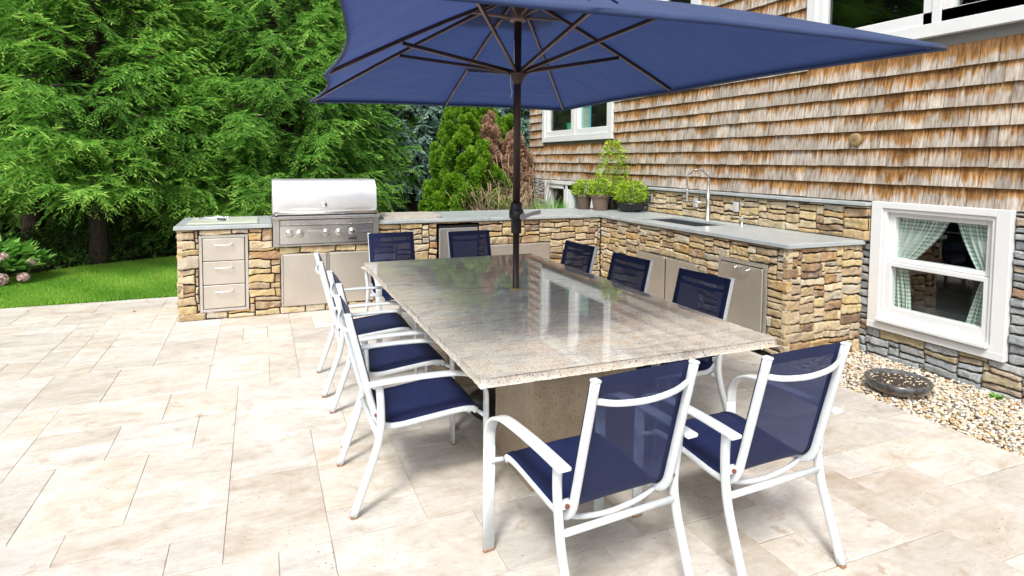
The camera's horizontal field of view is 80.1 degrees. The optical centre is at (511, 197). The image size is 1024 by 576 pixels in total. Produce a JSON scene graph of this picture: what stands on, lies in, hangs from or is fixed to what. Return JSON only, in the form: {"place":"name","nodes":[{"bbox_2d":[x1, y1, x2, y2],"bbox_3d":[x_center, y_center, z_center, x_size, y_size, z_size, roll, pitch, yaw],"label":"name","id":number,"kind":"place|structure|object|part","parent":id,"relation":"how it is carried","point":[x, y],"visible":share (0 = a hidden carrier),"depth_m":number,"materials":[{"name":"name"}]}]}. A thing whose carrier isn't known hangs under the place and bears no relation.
{"place":"outdoors","nodes":[
{"label":"outdoors","id":0,"kind":"place"},
{"bbox_2d":[0,255,177,308],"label":"lawn","id":1,"kind":"structure","parent":0,"point":[91,302],"depth_m":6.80,"materials":[{"name":"plant"}]},
{"bbox_2d":[0,236,57,285],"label":"hydrangea","id":2,"kind":"object","parent":1,"relation":"on","point":[13,250],"visible":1,"depth_m":7.66,"materials":[{"name":"green plant"}]},
{"bbox_2d":[418,169,464,211],"bbox_3d":[-1.350,0.264,11.095,0.963,1.559,0.802,3,4,36],"label":"shrub","id":3,"kind":"object","parent":1,"relation":"on","point":[433,200],"visible":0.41,"depth_m":10.83,"materials":[{"name":"green plant"}]},
{"bbox_2d":[420,106,495,210],"bbox_3d":[-0.931,-0.388,10.987,1.299,2.832,1.281,-1,4,-22],"label":"arborvitae","id":4,"kind":"object","parent":1,"relation":"on","point":[461,133],"visible":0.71,"depth_m":10.69,"materials":[{"name":"green plant"}]},
{"bbox_2d":[463,107,505,209],"bbox_3d":[-0.557,-0.483,11.795,1.066,2.932,1.015,1,3,13],"label":"arborvitae","id":5,"kind":"object","parent":1,"relation":"on","point":[480,112],"visible":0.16,"depth_m":11.61,"materials":[{"name":"green plant"}]},
{"bbox_2d":[469,163,512,210],"bbox_3d":[-0.278,0.204,11.089,1.036,1.683,0.974,1,3,16],"label":"shrub","id":6,"kind":"object","parent":1,"relation":"on","point":[496,171],"visible":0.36,"depth_m":10.88,"materials":[{"name":"green plant"}]},
{"bbox_2d":[377,212,441,219],"bbox_3d":[-1.209,0.211,7.086,0.680,0.026,0.650,-1,4,-22],"label":"granite board","id":7,"kind":"object","parent":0,"point":[402,215],"visible":0.89,"depth_m":6.92,"materials":[{"name":"white stone"}]},
{"bbox_2d":[0,216,980,355],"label":"ground","id":8,"kind":"structure","parent":0,"point":[948,283],"depth_m":9.35,"materials":[{"name":"soil"}]},
{"bbox_2d":[0,3,71,210],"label":"spruce tree","id":9,"kind":"object","parent":8,"relation":"on","point":[3,135],"visible":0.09,"depth_m":8.55,"materials":[{"name":"green plant"}]},
{"bbox_2d":[0,0,143,245],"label":"spruce tree","id":10,"kind":"object","parent":8,"relation":"on","point":[29,219],"visible":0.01,"depth_m":11.50,"materials":[{"name":"green plant"}]},
{"bbox_2d":[1,0,184,73],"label":"tree","id":11,"kind":"object","parent":8,"relation":"on","point":[123,33],"visible":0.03,"depth_m":11.11,"materials":[{"name":"green plant"}]},
{"bbox_2d":[0,0,268,265],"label":"spruce tree","id":12,"kind":"object","parent":8,"relation":"on","point":[90,125],"visible":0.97,"depth_m":8.50,"materials":[{"name":"green plant"}]},
{"bbox_2d":[65,0,269,248],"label":"tree","id":13,"kind":"object","parent":8,"relation":"on","point":[167,228],"visible":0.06,"depth_m":11.34,"materials":[{"name":"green plant"}]},
{"bbox_2d":[0,210,410,274],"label":"undergrowth","id":14,"kind":"object","parent":8,"relation":"on","point":[57,237],"visible":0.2,"depth_m":10.12,"materials":[{"name":"green plant"}]},
{"bbox_2d":[106,0,306,209],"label":"spruce tree","id":15,"kind":"object","parent":8,"relation":"on","point":[259,46],"visible":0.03,"depth_m":12.02,"materials":[{"name":"green plant"}]},
{"bbox_2d":[183,0,325,187],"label":"tree","id":16,"kind":"object","parent":8,"relation":"on","point":[264,37],"visible":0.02,"depth_m":13.73,"materials":[{"name":"green plant"}]},
{"bbox_2d":[0,0,529,243],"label":"woodland","id":17,"kind":"object","parent":8,"relation":"on","point":[5,218],"visible":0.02,"depth_m":13.73,"materials":[{"name":"green plant"}]},
{"bbox_2d":[109,0,424,249],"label":"spruce tree","id":18,"kind":"object","parent":8,"relation":"on","point":[276,137],"visible":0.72,"depth_m":9.80,"materials":[{"name":"green plant"}]},
{"bbox_2d":[287,0,424,212],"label":"spruce tree","id":19,"kind":"object","parent":8,"relation":"on","point":[413,123],"visible":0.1,"depth_m":12.10,"materials":[{"name":"green plant"}]},
{"bbox_2d":[356,104,465,211],"bbox_3d":[-2.024,-2.147,12.798,2.722,6.114,2.621,-1,4,-22],"label":"blue spruce","id":20,"kind":"object","parent":8,"relation":"on","point":[423,164],"visible":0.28,"depth_m":12.28,"materials":[{"name":"green plant"}]},
{"bbox_2d":[426,107,529,178],"bbox_3d":[-0.531,-2.800,15.851,3.646,7.084,3.423,-1,4,-22],"label":"blue spruce","id":21,"kind":"object","parent":8,"relation":"on","point":[526,120],"visible":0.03,"depth_m":15.32,"materials":[{"name":"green plant"}]},
{"bbox_2d":[474,110,503,186],"bbox_3d":[-0.414,-0.895,11.431,0.675,1.500,0.642,1,3,13],"label":"dead shrub","id":22,"kind":"object","parent":8,"relation":"on","point":[488,129],"visible":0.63,"depth_m":11.24,"materials":[{"name":"brown plant"}]},
{"bbox_2d":[445,180,552,210],"bbox_3d":[-0.192,0.281,10.861,1.926,1.329,1.416,-3,5,-47],"label":"bare shrub","id":23,"kind":"object","parent":8,"relation":"on","point":[527,198],"visible":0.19,"depth_m":10.59,"materials":[{"name":"brown plant"}]},
{"bbox_2d":[495,113,527,208],"bbox_3d":[-0.089,-0.384,12.418,1.126,2.684,1.136,-1,4,-22],"label":"arborvitae","id":24,"kind":"object","parent":8,"relation":"on","point":[506,122],"visible":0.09,"depth_m":12.21,"materials":[{"name":"green plant"}]},
{"bbox_2d":[498,128,533,203],"bbox_3d":[0.098,-0.535,11.480,0.736,1.584,0.790,-1,4,-22],"label":"dead shrub","id":25,"kind":"object","parent":8,"relation":"on","point":[506,147],"visible":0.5,"depth_m":11.32,"materials":[{"name":"brown plant"}]},
{"bbox_2d":[481,154,563,209],"bbox_3d":[0.269,-0.015,11.358,2.169,1.870,1.851,-1,4,-22],"label":"bare shrub","id":26,"kind":"object","parent":8,"relation":"on","point":[546,188],"visible":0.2,"depth_m":10.95,"materials":[{"name":"brown plant"}]},
{"bbox_2d":[524,196,575,208],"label":"ornamental grass","id":27,"kind":"object","parent":8,"relation":"on","point":[551,207],"depth_m":10.38,"materials":[{"name":"green plant"}]},
{"bbox_2d":[529,0,1023,403],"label":"shingled house","id":28,"kind":"structure","parent":8,"relation":"on","point":[936,136],"depth_m":5.12,"materials":[{"name":"brown wood"}]},
{"bbox_2d":[544,180,606,208],"bbox_3d":[1.061,0.142,10.171,0.135,0.800,2.130,-1,4,-22],"label":"window","id":29,"kind":"structure","parent":28,"relation":"in","point":[570,198],"depth_m":10.42,"materials":[{"name":"white glass"}]},
{"bbox_2d":[542,102,614,142],"bbox_3d":[1.068,-1.623,10.121,0.107,1.370,2.405,-1,4,-22],"label":"window","id":30,"kind":"structure","parent":28,"relation":"in","point":[576,133],"depth_m":10.05,"materials":[{"name":"white wood"}]},
{"bbox_2d":[582,106,590,127],"bbox_3d":[1.215,-1.303,9.945,0.020,0.385,0.280,-1,4,-22],"label":"curtain","id":31,"kind":"object","parent":28,"relation":"attached to","point":[586,116],"visible":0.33,"depth_m":9.94,"materials":[{"name":"teal fabric"}]},
{"bbox_2d":[662,0,701,4],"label":"window","id":32,"kind":"structure","parent":28,"relation":"in","point":[698,2],"depth_m":7.25,"materials":[{"name":"white glass"}]},
{"bbox_2d":[807,0,1023,39],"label":"window","id":33,"kind":"structure","parent":28,"relation":"in","point":[939,17],"depth_m":4.65,"materials":[{"name":"white wood"}]},
{"bbox_2d":[894,218,949,309],"bbox_3d":[3.281,0.547,4.942,0.052,0.860,0.500,-1,4,-22],"label":"curtain","id":34,"kind":"object","parent":28,"relation":"hanging from","point":[918,238],"visible":0.62,"depth_m":4.99,"materials":[{"name":"fabric"}]},
{"bbox_2d":[866,201,1018,362],"bbox_3d":[3.297,0.596,4.743,0.178,1.070,1.044,-1,4,-22],"label":"window","id":35,"kind":"structure","parent":28,"relation":"in","point":[989,340],"depth_m":4.64,"materials":[{"name":"white wood"}]},
{"bbox_2d":[958,223,987,325],"bbox_3d":[3.459,0.574,4.513,0.052,0.860,0.370,-1,4,-22],"label":"curtain","id":36,"kind":"object","parent":28,"relation":"hanging from","point":[974,236],"visible":0.27,"depth_m":4.53,"materials":[{"name":"fabric"}]},
{"bbox_2d":[839,349,1023,456],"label":"gravel","id":37,"kind":"structure","parent":8,"relation":"on","point":[986,404],"depth_m":4.12,"materials":[{"name":"beige gravel"}]},
{"bbox_2d":[864,368,933,398],"bbox_3d":[2.742,1.331,4.333,0.420,0.098,0.420,-1,4,-22],"label":"planting bowl","id":38,"kind":"object","parent":37,"relation":"on","point":[897,383],"visible":1,"depth_m":4.28,"materials":[{"name":"stone"}]},
{"bbox_2d":[988,391,1004,399],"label":"weed","id":39,"kind":"object","parent":37,"relation":"on","point":[996,396],"visible":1,"depth_m":4.25,"materials":[{"name":"green plant"}]},
{"bbox_2d":[0,297,1023,575],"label":"patio","id":40,"kind":"structure","parent":0,"point":[112,463],"depth_m":2.99,"materials":[{"name":"stone"}]},
{"bbox_2d":[4,267,177,311],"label":"fallen leaves","id":41,"kind":"object","parent":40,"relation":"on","point":[89,288],"visible":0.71,"depth_m":7.70,"materials":[{"name":"brown plant"}]},
{"bbox_2d":[314,253,417,397],"bbox_3d":[-1.064,0.863,4.378,0.654,0.904,0.595,-1,4,-21],"label":"sling chair","id":42,"kind":"object","parent":40,"relation":"on","point":[384,323],"visible":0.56,"depth_m":4.27,"materials":[{"name":"blue"}]},
{"bbox_2d":[327,271,449,448],"bbox_3d":[-0.749,0.907,3.671,0.654,0.904,0.595,-1,4,-23],"label":"sling chair","id":43,"kind":"object","parent":40,"relation":"on","point":[384,361],"visible":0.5,"depth_m":3.62,"materials":[{"name":"blue"}]},
{"bbox_2d":[361,231,417,342],"bbox_3d":[-1.012,0.797,5.509,0.595,0.904,0.654,-1,4,-26],"label":"sling chair","id":44,"kind":"object","parent":40,"relation":"on","point":[395,246],"visible":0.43,"depth_m":5.68,"materials":[{"name":"blue fabric"}]},
{"bbox_2d":[333,294,488,519],"bbox_3d":[-0.518,0.948,3.010,0.654,0.904,0.595,-1,4,-22],"label":"sling chair","id":45,"kind":"object","parent":40,"relation":"on","point":[427,396],"visible":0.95,"depth_m":2.90,"materials":[{"name":"blue"}]},
{"bbox_2d":[437,223,477,257],"bbox_3d":[-0.658,0.726,7.058,0.460,0.832,0.285,-1,4,-22],"label":"mini refrigerator","id":46,"kind":"object","parent":40,"relation":"on","point":[442,244],"visible":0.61,"depth_m":6.87,"materials":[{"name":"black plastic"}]},
{"bbox_3d":[-0.612,0.727,6.946,0.456,0.765,0.043,-1,4,-22],"label":"door","id":47,"kind":"part","parent":46,"relation":"part of","materials":[{"name":"silver metal"}]},
{"bbox_2d":[447,229,490,257],"bbox_3d":[-0.294,0.791,5.709,0.595,0.904,0.654,-1,4,-26],"label":"sling chair","id":48,"kind":"object","parent":40,"relation":"on","point":[468,243],"visible":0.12,"depth_m":5.92,"materials":[{"name":"blue fabric"}]},
{"bbox_2d":[173,187,871,354],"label":"outdoor kitchen island","id":49,"kind":"structure","parent":40,"relation":"on","point":[791,266],"depth_m":6.05,"materials":[{"name":"beige stone"}]},
{"bbox_2d":[187,216,257,225],"bbox_3d":[-2.986,0.244,6.335,0.640,0.021,0.620,-1,4,-22],"label":"serving board","id":50,"kind":"object","parent":49,"relation":"on","point":[239,220],"visible":0.92,"depth_m":6.15,"materials":[{"name":"beige wood"}]},
{"bbox_2d":[197,216,229,220],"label":"tongs","id":51,"kind":"object","parent":50,"relation":"on","point":[223,218],"visible":1,"depth_m":6.33,"materials":[{"name":"silver metal"}]},
{"bbox_3d":[-2.141,0.850,6.313,0.424,0.525,0.022,-1,4,-22],"label":"cabinet door","id":52,"kind":"part","parent":49,"relation":"part of","materials":[{"name":"metal"}]},
{"bbox_2d":[271,178,379,247],"bbox_3d":[-2.025,0.143,6.590,1.066,0.683,0.714,-1,4,-22],"label":"built in grill","id":53,"kind":"object","parent":49,"relation":"on","point":[310,212],"visible":0.97,"depth_m":6.33,"materials":[{"name":"silver metal"}]},
{"bbox_3d":[-1.710,0.843,6.491,0.443,0.525,0.022,-1,4,-22],"label":"cabinet door","id":54,"kind":"part","parent":49,"relation":"part of","materials":[{"name":"metal"}]},
{"bbox_3d":[-0.120,0.825,7.152,0.400,0.528,0.022,-1,4,-22],"label":"cabinet door","id":55,"kind":"part","parent":49,"relation":"part of","materials":[{"name":"metal"}]},
{"bbox_3d":[0.262,0.819,7.310,0.415,0.528,0.022,-1,4,-22],"label":"cabinet door","id":56,"kind":"part","parent":49,"relation":"part of","materials":[{"name":"metal"}]},
{"bbox_2d":[569,178,596,208],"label":"potted plant","id":57,"kind":"object","parent":49,"relation":"on","point":[583,199],"visible":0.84,"depth_m":8.35,"materials":[{"name":"green plant"}]},
{"bbox_2d":[586,177,614,210],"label":"potted plant","id":58,"kind":"object","parent":49,"relation":"on","point":[600,201],"visible":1,"depth_m":8.15,"materials":[{"name":"green plant"}]},
{"bbox_2d":[595,138,631,209],"bbox_3d":[1.375,-0.325,8.422,0.564,0.981,0.559,-1,4,-22],"label":"potted plant","id":59,"kind":"object","parent":49,"relation":"on","point":[612,205],"visible":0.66,"depth_m":8.35,"materials":[{"name":"green plant"}]},
{"bbox_2d":[612,179,649,211],"bbox_3d":[1.561,-0.028,8.026,0.502,0.437,0.491,2,4,25],"label":"potted plant","id":60,"kind":"object","parent":49,"relation":"on","point":[636,204],"visible":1,"depth_m":7.93,"materials":[{"name":"green plant"}]},
{"bbox_3d":[1.508,0.871,6.657,0.017,0.500,0.507,-1,4,-22],"label":"cabinet door","id":61,"kind":"part","parent":49,"relation":"part of","materials":[{"name":"metal"}]},
{"bbox_2d":[649,194,653,202],"bbox_3d":[1.833,0.014,8.038,0.034,0.108,0.068,-1,4,-22],"label":"outlet","id":62,"kind":"object","parent":49,"relation":"attached to","point":[651,196],"visible":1,"depth_m":8.01,"materials":[{"name":"grey"}]},
{"bbox_3d":[1.708,0.901,6.175,0.017,0.500,0.478,-1,4,-22],"label":"cabinet door","id":63,"kind":"part","parent":49,"relation":"part of","materials":[{"name":"metal"}]},
{"bbox_2d":[650,219,719,226],"bbox_3d":[1.904,0.379,6.815,0.478,0.175,1.026,-1,4,-22],"label":"sink","id":64,"kind":"object","parent":49,"relation":"in","point":[684,222],"visible":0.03,"depth_m":7.14,"materials":[{"name":"metal"}]},
{"bbox_2d":[693,198,698,206],"bbox_3d":[2.176,0.066,7.213,0.034,0.108,0.068,-1,4,-22],"label":"outlet","id":65,"kind":"object","parent":49,"relation":"attached to","point":[695,204],"visible":0.96,"depth_m":7.19,"materials":[{"name":"white plastic"}]},
{"bbox_2d":[685,169,711,220],"bbox_3d":[2.124,-0.034,6.929,0.297,0.590,0.070,2,4,29],"label":"spring faucet","id":66,"kind":"object","parent":49,"relation":"on","point":[707,212],"visible":1,"depth_m":6.88,"materials":[{"name":"silver metal"}]},
{"bbox_2d":[733,202,739,211],"bbox_3d":[2.429,0.103,6.604,0.034,0.108,0.068,-1,4,-22],"label":"outlet","id":67,"kind":"object","parent":49,"relation":"attached to","point":[735,206],"visible":1,"depth_m":6.58,"materials":[{"name":"white plastic"}]},
{"bbox_3d":[2.036,0.869,5.415,0.032,0.538,0.508,-1,4,-22],"label":"cabinet door","id":68,"kind":"part","parent":49,"relation":"part of","materials":[{"name":"metal"}]},
{"bbox_2d":[363,253,778,491],"bbox_3d":[0.025,0.969,3.851,1.468,0.773,2.792,-1,4,-22],"label":"granite table","id":69,"kind":"object","parent":40,"relation":"on","point":[543,344],"visible":0.95,"depth_m":3.04,"materials":[{"name":"grey stone"}]},
{"bbox_2d":[561,240,597,273],"bbox_3d":[0.302,0.839,4.982,0.654,0.904,0.595,-1,4,-27],"label":"sling chair","id":70,"kind":"object","parent":40,"relation":"on","point":[578,256],"visible":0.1,"depth_m":5.04,"materials":[{"name":"blue fabric"}]},
{"bbox_2d":[482,359,699,575],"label":"sling chair","id":71,"kind":"object","parent":40,"relation":"on","point":[634,429],"visible":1,"depth_m":2.11,"materials":[{"name":"blue"}]},
{"bbox_2d":[310,0,945,420],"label":"market umbrella","id":72,"kind":"object","parent":40,"relation":"on","point":[518,56],"visible":0.94,"depth_m":3.80,"materials":[{"name":"blue fabric"}]},
{"bbox_2d":[607,251,653,292],"bbox_3d":[0.600,0.880,4.316,0.654,0.904,0.595,-1,4,-27],"label":"sling chair","id":73,"kind":"object","parent":40,"relation":"on","point":[630,271],"visible":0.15,"depth_m":4.38,"materials":[{"name":"blue fabric"}]},
{"bbox_2d":[636,267,734,410],"bbox_3d":[0.920,0.922,3.649,0.654,0.904,0.595,-1,4,-27],"label":"sling chair","id":74,"kind":"object","parent":40,"relation":"on","point":[708,294],"visible":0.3,"depth_m":3.65,"materials":[{"name":"blue fabric"}]},
{"bbox_2d":[632,341,851,575],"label":"sling chair","id":75,"kind":"object","parent":40,"relation":"on","point":[792,407],"visible":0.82,"depth_m":2.33,"materials":[{"name":"blue"}]},
{"bbox_2d":[910,284,974,321],"bbox_3d":[4.218,1.161,5.022,1.000,0.360,2.700,-1,4,-22],"label":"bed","id":76,"kind":"object","parent":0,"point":[945,304],"visible":0.04,"depth_m":5.50,"materials":[{"name":"grey fabric"}]}
]}

